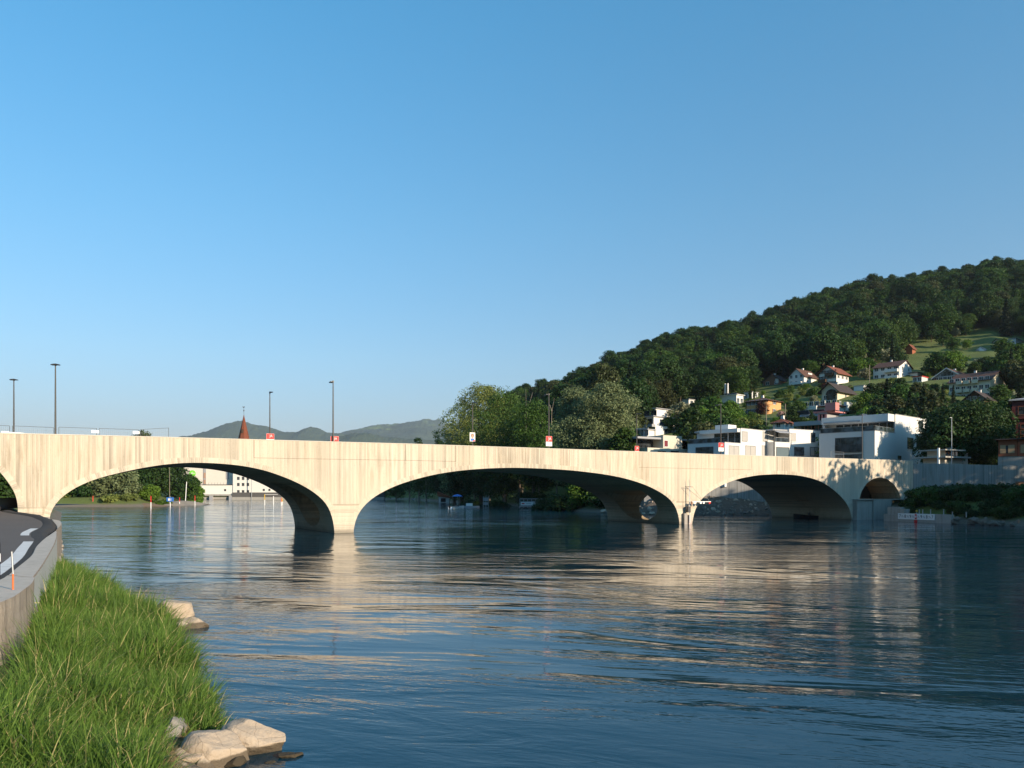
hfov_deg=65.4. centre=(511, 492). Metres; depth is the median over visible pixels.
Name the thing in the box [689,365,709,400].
deciduous tree
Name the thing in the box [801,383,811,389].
garden tree
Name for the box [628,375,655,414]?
deciduous tree
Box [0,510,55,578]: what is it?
dark verge
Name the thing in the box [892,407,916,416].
garden tree
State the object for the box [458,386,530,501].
tree
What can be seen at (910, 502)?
bank shrub
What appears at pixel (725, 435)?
window
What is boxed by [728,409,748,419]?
garden tree
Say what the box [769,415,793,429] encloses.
house
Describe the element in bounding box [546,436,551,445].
poster board
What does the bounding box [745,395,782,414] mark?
house
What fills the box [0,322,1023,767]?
terrain
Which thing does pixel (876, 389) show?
garden tree
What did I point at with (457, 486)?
tree
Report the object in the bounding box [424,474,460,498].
tree
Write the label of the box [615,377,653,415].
deciduous tree
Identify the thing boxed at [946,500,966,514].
bank shrub
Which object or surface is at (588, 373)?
deciduous tree
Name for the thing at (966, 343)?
garden tree
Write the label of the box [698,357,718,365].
deciduous tree
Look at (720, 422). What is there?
street lamp
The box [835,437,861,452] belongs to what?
window
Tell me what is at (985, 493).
bank shrub
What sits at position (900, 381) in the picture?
garden tree
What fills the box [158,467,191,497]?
tree
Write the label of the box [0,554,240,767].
bank grass
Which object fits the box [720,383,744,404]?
house
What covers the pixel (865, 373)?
flowering tree
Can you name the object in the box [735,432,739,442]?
window
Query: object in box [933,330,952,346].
garden tree
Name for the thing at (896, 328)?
deciduous tree
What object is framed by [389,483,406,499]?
tree
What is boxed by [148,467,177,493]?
tree
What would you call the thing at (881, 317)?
deciduous tree
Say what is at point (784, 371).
conifer tree
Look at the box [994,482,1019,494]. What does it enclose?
bank shrub
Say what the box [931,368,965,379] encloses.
house
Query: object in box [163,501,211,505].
gravel point
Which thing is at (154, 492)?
tree
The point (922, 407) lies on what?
garden conifer
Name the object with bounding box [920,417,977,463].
tree
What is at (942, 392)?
garden conifer
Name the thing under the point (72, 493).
bank shrub
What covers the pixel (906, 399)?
garden tree
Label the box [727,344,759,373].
deciduous tree
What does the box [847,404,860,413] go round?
garden bush
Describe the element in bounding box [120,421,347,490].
hill
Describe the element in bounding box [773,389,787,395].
garden bush
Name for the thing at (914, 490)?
bank shrub
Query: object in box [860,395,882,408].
garden tree
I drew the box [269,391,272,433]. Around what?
street lamp
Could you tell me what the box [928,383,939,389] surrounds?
garden bush
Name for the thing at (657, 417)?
terraced house
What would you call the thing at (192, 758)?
rock
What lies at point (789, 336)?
deciduous tree
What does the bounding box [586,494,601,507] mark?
bank shrub
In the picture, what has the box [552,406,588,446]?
deciduous tree
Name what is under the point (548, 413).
street lamp
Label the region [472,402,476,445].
street lamp
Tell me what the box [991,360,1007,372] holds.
garden tree
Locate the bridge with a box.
[0,433,912,532]
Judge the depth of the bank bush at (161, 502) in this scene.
247.09 m
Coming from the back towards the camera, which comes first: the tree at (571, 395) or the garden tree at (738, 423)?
the garden tree at (738, 423)
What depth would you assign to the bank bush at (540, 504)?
188.37 m
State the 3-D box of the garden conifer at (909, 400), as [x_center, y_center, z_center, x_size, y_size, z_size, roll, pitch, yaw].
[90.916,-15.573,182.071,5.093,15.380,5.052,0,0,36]
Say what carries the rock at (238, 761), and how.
on the terrain at (982, 336)
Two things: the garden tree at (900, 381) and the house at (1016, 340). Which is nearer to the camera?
the garden tree at (900, 381)
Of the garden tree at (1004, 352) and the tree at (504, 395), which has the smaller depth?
the tree at (504, 395)
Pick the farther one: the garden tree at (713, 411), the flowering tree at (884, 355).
the flowering tree at (884, 355)
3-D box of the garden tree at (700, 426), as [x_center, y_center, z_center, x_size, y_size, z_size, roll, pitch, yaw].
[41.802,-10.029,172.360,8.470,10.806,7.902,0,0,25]
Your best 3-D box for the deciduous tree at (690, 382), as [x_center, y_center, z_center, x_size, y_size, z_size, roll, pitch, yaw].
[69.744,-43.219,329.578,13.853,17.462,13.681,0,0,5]
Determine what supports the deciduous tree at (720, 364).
on the terrain at (982, 336)
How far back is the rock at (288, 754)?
12.61 m
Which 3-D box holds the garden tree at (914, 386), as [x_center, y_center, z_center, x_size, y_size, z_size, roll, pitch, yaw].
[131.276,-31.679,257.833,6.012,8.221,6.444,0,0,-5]
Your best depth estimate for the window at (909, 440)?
161.37 m
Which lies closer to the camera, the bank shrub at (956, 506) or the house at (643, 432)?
the bank shrub at (956, 506)
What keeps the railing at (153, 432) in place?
on the bridge
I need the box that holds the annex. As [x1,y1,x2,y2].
[853,385,866,390]
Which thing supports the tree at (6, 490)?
on the terrain at (982, 336)
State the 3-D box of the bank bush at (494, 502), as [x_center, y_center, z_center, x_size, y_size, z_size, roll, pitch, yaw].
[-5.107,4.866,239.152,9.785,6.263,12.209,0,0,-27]
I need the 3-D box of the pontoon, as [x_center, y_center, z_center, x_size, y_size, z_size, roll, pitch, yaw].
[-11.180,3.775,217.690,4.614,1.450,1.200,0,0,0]
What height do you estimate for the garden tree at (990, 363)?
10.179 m
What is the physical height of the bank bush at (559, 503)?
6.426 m
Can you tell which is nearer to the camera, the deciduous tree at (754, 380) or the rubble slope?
the rubble slope
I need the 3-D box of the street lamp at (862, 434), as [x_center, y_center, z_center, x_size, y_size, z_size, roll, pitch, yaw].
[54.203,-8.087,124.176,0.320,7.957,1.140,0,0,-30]
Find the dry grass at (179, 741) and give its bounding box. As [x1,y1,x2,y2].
[108,625,199,767]
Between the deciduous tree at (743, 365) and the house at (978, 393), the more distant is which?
the deciduous tree at (743, 365)
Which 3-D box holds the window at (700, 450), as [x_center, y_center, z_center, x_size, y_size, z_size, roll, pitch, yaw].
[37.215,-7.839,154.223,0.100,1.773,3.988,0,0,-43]
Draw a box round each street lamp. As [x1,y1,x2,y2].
[9,379,17,431]
[50,364,59,433]
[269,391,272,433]
[329,380,333,440]
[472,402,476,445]
[543,394,549,447]
[636,413,640,445]
[715,404,721,453]
[856,414,862,458]
[950,417,951,463]
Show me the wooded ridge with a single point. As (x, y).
(362, 437)
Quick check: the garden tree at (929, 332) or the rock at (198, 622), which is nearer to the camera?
the rock at (198, 622)
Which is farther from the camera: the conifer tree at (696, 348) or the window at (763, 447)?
the conifer tree at (696, 348)
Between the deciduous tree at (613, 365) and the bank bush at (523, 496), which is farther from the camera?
the deciduous tree at (613, 365)
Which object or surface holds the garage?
on the terrain at (982, 336)
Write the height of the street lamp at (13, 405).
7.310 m
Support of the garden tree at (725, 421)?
on the terrain at (982, 336)
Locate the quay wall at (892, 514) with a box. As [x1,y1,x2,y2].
[884,507,953,523]
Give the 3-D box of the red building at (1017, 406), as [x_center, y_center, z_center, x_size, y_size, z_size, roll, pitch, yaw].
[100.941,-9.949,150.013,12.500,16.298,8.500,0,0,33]
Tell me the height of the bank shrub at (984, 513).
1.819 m
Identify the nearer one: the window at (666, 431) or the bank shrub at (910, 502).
the bank shrub at (910, 502)
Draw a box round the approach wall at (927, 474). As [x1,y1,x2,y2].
[913,463,1023,488]
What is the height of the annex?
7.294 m
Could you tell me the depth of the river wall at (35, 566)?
18.58 m
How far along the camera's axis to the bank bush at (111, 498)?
230.57 m
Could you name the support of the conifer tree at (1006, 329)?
on the terrain at (982, 336)
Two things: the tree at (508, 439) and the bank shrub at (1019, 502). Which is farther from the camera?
the tree at (508, 439)
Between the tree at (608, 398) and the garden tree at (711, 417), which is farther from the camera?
the garden tree at (711, 417)
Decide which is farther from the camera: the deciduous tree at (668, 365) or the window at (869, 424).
the deciduous tree at (668, 365)
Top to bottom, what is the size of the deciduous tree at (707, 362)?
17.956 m
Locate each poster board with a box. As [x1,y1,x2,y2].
[266,433,273,439]
[331,436,338,441]
[470,432,474,440]
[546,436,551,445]
[718,443,723,450]
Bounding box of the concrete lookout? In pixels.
[913,448,970,463]
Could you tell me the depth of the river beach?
234.00 m
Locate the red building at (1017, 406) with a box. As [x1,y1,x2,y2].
[1009,398,1023,437]
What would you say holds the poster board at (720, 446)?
attached to the street lamp at (720, 422)
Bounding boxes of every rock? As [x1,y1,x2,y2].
[156,599,194,623]
[164,716,187,740]
[175,747,202,762]
[176,621,189,629]
[179,617,208,628]
[181,729,248,767]
[195,753,215,767]
[221,718,285,755]
[224,756,246,767]
[278,752,302,757]
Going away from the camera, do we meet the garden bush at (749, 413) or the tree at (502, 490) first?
the tree at (502, 490)
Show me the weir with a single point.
(247, 496)
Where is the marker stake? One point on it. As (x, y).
(12, 570)
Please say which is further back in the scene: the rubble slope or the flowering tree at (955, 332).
the flowering tree at (955, 332)
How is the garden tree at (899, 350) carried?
on the terrain at (982, 336)
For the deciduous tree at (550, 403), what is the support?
on the terrain at (982, 336)
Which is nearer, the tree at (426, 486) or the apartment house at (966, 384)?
the apartment house at (966, 384)
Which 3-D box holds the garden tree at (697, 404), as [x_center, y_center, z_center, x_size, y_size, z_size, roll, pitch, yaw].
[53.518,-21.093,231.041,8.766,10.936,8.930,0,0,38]
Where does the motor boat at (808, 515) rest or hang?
on the river water
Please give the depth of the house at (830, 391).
278.70 m
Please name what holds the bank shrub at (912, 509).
on the terrain at (982, 336)
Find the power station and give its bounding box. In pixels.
[185,467,274,493]
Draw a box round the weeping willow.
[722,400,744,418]
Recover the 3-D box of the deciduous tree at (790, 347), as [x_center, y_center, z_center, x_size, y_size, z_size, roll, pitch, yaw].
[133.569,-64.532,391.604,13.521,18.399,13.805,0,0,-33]
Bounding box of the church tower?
[238,407,248,438]
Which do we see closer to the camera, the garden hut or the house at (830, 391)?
the house at (830, 391)
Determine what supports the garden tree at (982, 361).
on the terrain at (982, 336)
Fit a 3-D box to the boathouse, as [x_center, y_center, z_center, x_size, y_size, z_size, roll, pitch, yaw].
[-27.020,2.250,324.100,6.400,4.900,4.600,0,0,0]
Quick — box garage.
[908,372,922,375]
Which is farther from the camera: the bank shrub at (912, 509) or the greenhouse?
the greenhouse
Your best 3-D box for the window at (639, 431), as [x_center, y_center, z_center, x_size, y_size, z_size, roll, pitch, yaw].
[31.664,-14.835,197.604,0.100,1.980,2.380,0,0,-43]
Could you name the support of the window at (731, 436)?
in the apartment building at (739, 441)
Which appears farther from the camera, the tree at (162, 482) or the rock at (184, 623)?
the tree at (162, 482)
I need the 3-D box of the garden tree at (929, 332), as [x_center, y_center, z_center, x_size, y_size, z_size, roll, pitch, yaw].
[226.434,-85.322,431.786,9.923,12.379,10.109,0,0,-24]
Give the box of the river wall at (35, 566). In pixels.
[0,517,61,665]
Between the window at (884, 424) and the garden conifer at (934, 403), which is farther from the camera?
the garden conifer at (934, 403)
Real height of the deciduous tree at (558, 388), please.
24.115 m
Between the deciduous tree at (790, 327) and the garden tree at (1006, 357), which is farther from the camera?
the deciduous tree at (790, 327)
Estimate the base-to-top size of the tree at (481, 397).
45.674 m
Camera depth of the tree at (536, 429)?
219.86 m
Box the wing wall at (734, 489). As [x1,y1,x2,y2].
[644,480,765,502]
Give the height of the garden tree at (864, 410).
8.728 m
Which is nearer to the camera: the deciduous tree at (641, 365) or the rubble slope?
the rubble slope
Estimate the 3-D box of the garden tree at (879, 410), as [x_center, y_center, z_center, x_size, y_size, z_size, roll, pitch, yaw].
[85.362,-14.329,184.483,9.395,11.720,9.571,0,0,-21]
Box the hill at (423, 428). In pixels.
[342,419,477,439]
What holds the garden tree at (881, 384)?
on the terrain at (982, 336)
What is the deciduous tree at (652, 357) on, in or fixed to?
on the terrain at (982, 336)
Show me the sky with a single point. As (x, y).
(209, 208)
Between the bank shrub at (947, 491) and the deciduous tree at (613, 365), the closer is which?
the bank shrub at (947, 491)
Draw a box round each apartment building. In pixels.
[610,435,688,452]
[688,425,773,486]
[766,429,819,457]
[819,414,931,463]
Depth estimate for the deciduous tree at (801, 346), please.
364.58 m
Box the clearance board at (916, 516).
[898,513,934,519]
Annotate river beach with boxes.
[142,503,167,506]
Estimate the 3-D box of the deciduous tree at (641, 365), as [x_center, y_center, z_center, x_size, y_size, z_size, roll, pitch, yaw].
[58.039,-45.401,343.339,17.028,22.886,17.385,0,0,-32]
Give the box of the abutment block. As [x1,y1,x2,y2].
[852,499,904,519]
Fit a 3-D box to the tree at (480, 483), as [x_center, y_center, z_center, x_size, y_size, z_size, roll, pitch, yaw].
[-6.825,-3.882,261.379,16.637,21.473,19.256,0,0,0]
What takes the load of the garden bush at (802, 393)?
on the terrain at (982, 336)
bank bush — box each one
[99,493,119,502]
[119,493,140,500]
[152,499,172,504]
[460,498,481,503]
[483,498,510,505]
[514,490,550,506]
[531,497,551,509]
[544,492,584,510]
[565,484,591,508]
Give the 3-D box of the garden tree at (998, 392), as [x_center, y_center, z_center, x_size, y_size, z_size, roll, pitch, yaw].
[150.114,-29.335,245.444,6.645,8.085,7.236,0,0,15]
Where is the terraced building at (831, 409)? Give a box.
[794,402,845,429]
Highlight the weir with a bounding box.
[203,492,384,499]
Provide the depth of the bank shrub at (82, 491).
234.47 m
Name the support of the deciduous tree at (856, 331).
on the terrain at (982, 336)
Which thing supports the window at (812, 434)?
in the apartment building at (795, 442)
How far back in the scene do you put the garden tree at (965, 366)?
321.86 m
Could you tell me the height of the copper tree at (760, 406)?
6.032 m
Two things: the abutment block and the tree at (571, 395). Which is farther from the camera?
the tree at (571, 395)
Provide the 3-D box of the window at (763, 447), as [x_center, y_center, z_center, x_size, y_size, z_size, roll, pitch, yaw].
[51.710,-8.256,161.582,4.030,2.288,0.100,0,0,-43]
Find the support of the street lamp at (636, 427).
on the bridge
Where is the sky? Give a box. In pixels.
[0,0,1023,436]
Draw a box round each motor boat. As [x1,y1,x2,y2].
[448,505,463,508]
[793,512,818,518]
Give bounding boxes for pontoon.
[464,503,479,506]
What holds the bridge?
on the terrain at (982, 336)
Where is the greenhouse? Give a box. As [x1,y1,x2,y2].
[976,347,987,350]
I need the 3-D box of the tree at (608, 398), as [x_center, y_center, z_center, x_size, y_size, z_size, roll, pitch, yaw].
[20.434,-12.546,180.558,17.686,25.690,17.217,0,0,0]
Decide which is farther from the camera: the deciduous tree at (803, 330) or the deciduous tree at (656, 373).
the deciduous tree at (803, 330)
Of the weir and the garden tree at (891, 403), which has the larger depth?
the weir
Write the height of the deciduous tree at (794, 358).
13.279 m
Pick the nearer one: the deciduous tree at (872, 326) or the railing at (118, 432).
the railing at (118, 432)
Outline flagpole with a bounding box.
[169,467,169,502]
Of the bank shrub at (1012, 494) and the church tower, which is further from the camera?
the church tower
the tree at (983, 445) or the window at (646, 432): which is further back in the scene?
the window at (646, 432)
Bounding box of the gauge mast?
[682,482,710,523]
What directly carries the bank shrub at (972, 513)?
on the terrain at (982, 336)
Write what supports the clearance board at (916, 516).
attached to the quay wall at (892, 514)
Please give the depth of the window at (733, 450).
153.08 m
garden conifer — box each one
[882,379,890,403]
[887,337,896,361]
[906,391,914,415]
[916,387,928,418]
[931,400,936,412]
[940,384,946,402]
[950,385,956,403]
[1004,348,1014,388]
[1015,377,1023,398]
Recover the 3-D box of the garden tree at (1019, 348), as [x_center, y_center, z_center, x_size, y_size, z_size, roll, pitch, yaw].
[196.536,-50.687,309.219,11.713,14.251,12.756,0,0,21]
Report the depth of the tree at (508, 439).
235.71 m
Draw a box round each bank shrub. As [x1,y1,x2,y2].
[65,487,78,497]
[73,484,96,496]
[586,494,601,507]
[596,499,604,508]
[897,501,908,506]
[904,485,929,498]
[904,496,919,507]
[905,506,915,512]
[912,486,945,504]
[930,500,945,509]
[938,484,961,501]
[943,500,973,515]
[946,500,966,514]
[951,483,984,501]
[963,509,980,517]
[970,483,996,500]
[976,498,1002,511]
[980,508,993,516]
[981,485,999,500]
[987,483,1005,498]
[987,505,1010,519]
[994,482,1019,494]
[1000,486,1023,505]
[1001,505,1023,518]
[1011,498,1023,509]
[1015,483,1023,499]
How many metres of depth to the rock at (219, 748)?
12.20 m
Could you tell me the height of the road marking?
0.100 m
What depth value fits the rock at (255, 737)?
12.82 m
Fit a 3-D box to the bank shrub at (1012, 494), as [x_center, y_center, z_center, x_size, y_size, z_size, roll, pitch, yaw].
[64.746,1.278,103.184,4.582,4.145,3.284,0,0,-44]
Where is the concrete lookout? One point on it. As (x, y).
(938, 456)
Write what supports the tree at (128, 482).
on the terrain at (982, 336)
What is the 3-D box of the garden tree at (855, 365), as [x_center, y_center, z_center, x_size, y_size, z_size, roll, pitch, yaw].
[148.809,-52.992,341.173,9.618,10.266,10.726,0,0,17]
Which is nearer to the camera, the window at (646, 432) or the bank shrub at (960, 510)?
the bank shrub at (960, 510)
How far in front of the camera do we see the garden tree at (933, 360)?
317.30 m
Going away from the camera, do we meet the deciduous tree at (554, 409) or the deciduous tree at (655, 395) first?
the deciduous tree at (655, 395)
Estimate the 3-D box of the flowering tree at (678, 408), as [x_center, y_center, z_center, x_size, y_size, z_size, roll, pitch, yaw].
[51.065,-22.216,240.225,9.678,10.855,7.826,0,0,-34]
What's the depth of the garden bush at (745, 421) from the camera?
226.28 m
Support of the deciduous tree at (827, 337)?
on the terrain at (982, 336)
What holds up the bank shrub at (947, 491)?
on the terrain at (982, 336)
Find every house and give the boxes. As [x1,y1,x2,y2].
[637,428,655,436]
[642,408,675,435]
[682,399,694,403]
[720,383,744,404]
[743,391,758,398]
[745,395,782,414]
[762,373,787,385]
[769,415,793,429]
[787,368,818,385]
[799,399,852,417]
[815,365,850,383]
[817,382,856,399]
[871,359,913,378]
[912,376,928,381]
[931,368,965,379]
[947,370,1005,395]
[961,389,997,403]
[995,438,1023,465]
[1007,338,1022,343]
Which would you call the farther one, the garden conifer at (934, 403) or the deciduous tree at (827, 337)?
the deciduous tree at (827, 337)
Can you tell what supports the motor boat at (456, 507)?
on the river water
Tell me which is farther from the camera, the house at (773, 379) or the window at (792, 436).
the house at (773, 379)
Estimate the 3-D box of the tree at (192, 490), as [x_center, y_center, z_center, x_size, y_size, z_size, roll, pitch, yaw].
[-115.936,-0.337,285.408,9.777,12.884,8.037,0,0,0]
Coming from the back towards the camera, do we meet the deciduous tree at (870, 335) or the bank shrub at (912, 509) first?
the deciduous tree at (870, 335)
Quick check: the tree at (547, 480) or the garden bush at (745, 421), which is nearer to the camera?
the tree at (547, 480)
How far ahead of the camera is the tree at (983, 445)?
144.81 m
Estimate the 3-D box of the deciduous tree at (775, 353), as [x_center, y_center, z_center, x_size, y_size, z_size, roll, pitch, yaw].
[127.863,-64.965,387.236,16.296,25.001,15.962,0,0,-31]
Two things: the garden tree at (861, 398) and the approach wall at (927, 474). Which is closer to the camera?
the approach wall at (927, 474)
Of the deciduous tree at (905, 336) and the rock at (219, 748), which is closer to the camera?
the rock at (219, 748)
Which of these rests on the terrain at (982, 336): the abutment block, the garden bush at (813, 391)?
the garden bush at (813, 391)
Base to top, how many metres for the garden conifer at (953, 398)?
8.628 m
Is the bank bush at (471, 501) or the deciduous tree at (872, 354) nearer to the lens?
the bank bush at (471, 501)
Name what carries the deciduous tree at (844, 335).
on the terrain at (982, 336)
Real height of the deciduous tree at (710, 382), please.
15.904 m
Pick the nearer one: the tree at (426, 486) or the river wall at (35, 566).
the river wall at (35, 566)
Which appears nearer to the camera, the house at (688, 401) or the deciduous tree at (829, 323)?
the house at (688, 401)
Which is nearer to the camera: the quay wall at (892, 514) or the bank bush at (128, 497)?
the quay wall at (892, 514)
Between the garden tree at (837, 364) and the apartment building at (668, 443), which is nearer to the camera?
the apartment building at (668, 443)
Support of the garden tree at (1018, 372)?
on the terrain at (982, 336)
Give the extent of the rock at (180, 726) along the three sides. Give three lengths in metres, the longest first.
1.057 x 0.692 x 0.473 m
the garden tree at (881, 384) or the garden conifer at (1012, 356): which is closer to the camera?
the garden tree at (881, 384)
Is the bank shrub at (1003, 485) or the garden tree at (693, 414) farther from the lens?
the garden tree at (693, 414)
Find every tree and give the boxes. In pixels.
[0,473,15,497]
[85,477,120,496]
[100,470,142,495]
[133,430,155,480]
[136,469,153,495]
[137,484,162,501]
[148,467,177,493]
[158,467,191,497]
[177,473,202,500]
[194,485,204,502]
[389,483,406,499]
[397,480,420,499]
[409,476,436,500]
[413,438,423,499]
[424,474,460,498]
[431,400,475,501]
[432,438,445,501]
[435,428,464,502]
[441,381,515,501]
[443,471,471,502]
[454,471,485,500]
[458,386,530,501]
[467,471,501,502]
[482,472,524,501]
[489,410,556,492]
[504,396,560,492]
[504,473,535,491]
[521,475,553,494]
[535,476,569,493]
[536,405,558,427]
[542,383,571,402]
[542,400,556,406]
[545,408,618,489]
[549,385,590,480]
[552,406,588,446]
[563,376,591,405]
[566,380,642,449]
[581,364,615,379]
[584,363,621,391]
[606,426,639,450]
[611,357,631,366]
[614,359,636,380]
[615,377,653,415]
[623,408,649,427]
[625,360,632,383]
[626,360,653,375]
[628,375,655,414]
[636,370,658,404]
[638,366,667,401]
[638,377,659,403]
[643,348,680,362]
[648,387,660,411]
[649,354,685,396]
[650,377,678,408]
[662,417,678,431]
[667,400,690,424]
[669,367,697,401]
[671,349,687,360]
[676,407,712,438]
[677,357,697,367]
[679,401,709,421]
[679,405,708,423]
[685,421,714,450]
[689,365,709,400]
[691,348,714,359]
[693,338,699,351]
[693,353,706,365]
[693,395,731,411]
[696,369,725,398]
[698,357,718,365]
[700,359,714,368]
[701,408,731,420]
[705,351,722,359]
[705,414,731,423]
[708,355,738,393]
[713,339,736,356]
[713,417,732,424]
[720,366,749,393]
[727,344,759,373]
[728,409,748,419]
[729,418,743,427]
[733,362,749,393]
[744,366,763,390]
[746,338,766,346]
[749,342,769,364]
[750,345,767,374]
[753,330,777,347]
[753,424,768,429]
[755,401,769,413]
[761,332,791,374]
[767,330,796,353]
[769,416,779,422]
[773,344,796,372]
[778,406,804,421]
[780,350,789,377]
[782,322,799,333]
[788,353,801,372]
[790,400,808,416]
[791,325,813,338]
[795,331,827,369]
[799,359,820,373]
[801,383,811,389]
[802,325,844,367]
[808,395,818,401]
[820,321,838,330]
[828,361,843,368]
[829,337,854,366]
[837,332,858,359]
[842,325,868,352]
[845,338,868,365]
[847,356,870,375]
[851,316,882,332]
[851,392,874,407]
[856,406,873,414]
[857,367,870,379]
[860,330,883,348]
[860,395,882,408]
[861,319,893,360]
[861,357,876,371]
[861,383,882,396]
[864,405,890,414]
[866,336,884,362]
[869,394,917,415]
[870,326,897,359]
[871,381,893,390]
[874,313,887,322]
[879,383,911,397]
[880,348,889,362]
[882,318,918,347]
[884,321,903,346]
[885,346,909,360]
[891,378,908,389]
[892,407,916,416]
[896,353,903,360]
[901,394,918,401]
[904,319,916,348]
[908,382,927,392]
[909,397,1023,464]
[911,388,934,393]
[912,392,950,415]
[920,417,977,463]
[921,351,951,374]
[922,323,939,341]
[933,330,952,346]
[939,349,970,371]
[945,337,961,350]
[950,328,960,336]
[953,351,967,369]
[958,322,972,335]
[961,339,972,348]
[967,362,982,372]
[976,358,985,370]
[981,356,999,370]
[987,384,1012,401]
[989,338,1014,355]
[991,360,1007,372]
[993,353,1022,364]
[993,397,1015,437]
[995,350,1014,356]
[998,297,1015,336]
[999,359,1023,390]
[1001,343,1023,354]
[1004,370,1015,391]
[1007,361,1023,389]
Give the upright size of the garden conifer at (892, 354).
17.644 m
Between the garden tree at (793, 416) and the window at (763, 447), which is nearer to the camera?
the window at (763, 447)
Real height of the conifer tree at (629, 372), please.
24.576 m
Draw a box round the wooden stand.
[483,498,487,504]
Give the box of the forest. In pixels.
[488,256,1023,424]
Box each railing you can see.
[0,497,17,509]
[12,426,53,433]
[99,428,138,435]
[140,428,168,436]
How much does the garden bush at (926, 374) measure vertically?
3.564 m
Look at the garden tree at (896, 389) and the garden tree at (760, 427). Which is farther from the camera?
the garden tree at (896, 389)
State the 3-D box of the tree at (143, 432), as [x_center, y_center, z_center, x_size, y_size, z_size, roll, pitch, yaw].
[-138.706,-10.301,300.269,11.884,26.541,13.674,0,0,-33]
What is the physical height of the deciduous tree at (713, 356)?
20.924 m
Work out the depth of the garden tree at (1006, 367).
266.26 m
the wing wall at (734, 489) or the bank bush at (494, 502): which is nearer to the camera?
the wing wall at (734, 489)
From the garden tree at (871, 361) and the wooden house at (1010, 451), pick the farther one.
the garden tree at (871, 361)
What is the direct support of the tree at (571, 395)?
on the terrain at (982, 336)
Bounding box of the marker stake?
[11,551,13,589]
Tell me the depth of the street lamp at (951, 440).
132.97 m
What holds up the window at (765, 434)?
in the apartment building at (739, 441)
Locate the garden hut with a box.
[904,344,916,353]
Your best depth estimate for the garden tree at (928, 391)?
231.00 m
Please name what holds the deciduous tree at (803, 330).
on the terrain at (982, 336)
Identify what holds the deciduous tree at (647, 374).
on the terrain at (982, 336)
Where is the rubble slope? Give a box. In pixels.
[639,496,771,514]
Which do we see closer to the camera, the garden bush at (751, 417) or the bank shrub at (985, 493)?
the bank shrub at (985, 493)
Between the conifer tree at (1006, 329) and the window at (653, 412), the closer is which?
the window at (653, 412)
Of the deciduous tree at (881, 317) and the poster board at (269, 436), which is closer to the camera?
the poster board at (269, 436)
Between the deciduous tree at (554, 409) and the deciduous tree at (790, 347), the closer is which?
the deciduous tree at (554, 409)
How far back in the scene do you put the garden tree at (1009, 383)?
267.50 m
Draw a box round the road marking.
[0,528,37,574]
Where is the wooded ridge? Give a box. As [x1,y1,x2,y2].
[327,432,445,443]
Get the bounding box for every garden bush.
[736,417,750,428]
[743,411,756,417]
[746,415,755,423]
[749,418,764,428]
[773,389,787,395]
[782,392,793,399]
[798,389,806,395]
[806,387,820,395]
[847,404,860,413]
[922,372,931,376]
[928,369,938,374]
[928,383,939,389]
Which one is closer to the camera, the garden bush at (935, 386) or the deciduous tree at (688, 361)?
the garden bush at (935, 386)
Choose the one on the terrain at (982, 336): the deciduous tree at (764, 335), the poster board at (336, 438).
the deciduous tree at (764, 335)
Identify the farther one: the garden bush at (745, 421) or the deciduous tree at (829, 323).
the deciduous tree at (829, 323)
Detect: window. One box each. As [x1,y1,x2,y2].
[637,428,643,435]
[641,428,648,435]
[644,411,649,415]
[651,410,656,415]
[664,429,671,433]
[696,447,712,453]
[721,433,727,441]
[728,432,734,442]
[729,445,738,454]
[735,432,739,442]
[742,431,747,441]
[745,445,755,454]
[762,445,765,455]
[763,431,767,441]
[776,447,788,456]
[790,432,795,441]
[794,447,803,455]
[810,447,818,455]
[811,433,814,441]
[826,389,836,399]
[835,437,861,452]
[835,454,861,458]
[868,423,878,429]
[880,422,886,426]
[887,422,893,427]
[907,437,913,448]
[1018,406,1023,414]
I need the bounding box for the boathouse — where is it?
[437,492,449,501]
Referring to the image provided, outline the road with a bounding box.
[0,504,79,575]
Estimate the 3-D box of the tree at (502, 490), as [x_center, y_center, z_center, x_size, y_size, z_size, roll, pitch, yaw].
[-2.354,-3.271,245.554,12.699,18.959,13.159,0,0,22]
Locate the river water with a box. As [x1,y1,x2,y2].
[53,499,1023,767]
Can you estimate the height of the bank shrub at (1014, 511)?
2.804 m
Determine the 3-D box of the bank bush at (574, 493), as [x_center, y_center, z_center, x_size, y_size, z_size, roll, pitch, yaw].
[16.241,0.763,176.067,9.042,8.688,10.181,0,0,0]
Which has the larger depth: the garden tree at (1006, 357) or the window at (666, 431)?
the garden tree at (1006, 357)
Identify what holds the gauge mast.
attached to the bridge
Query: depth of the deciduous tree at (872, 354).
372.18 m
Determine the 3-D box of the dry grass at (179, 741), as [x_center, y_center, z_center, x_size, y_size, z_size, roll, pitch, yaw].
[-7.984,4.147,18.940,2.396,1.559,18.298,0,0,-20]
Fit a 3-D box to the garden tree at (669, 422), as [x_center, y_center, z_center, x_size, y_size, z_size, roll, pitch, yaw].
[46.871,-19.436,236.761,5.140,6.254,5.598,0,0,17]
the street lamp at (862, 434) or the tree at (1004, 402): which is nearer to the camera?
the street lamp at (862, 434)
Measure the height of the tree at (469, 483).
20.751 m
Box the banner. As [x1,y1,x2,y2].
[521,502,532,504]
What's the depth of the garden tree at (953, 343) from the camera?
391.77 m
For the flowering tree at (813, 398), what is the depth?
274.24 m
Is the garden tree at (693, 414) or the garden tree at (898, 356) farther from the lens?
the garden tree at (898, 356)
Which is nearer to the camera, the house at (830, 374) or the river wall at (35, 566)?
the river wall at (35, 566)
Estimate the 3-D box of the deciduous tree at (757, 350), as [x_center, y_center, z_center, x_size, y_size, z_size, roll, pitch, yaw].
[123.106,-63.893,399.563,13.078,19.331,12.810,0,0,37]

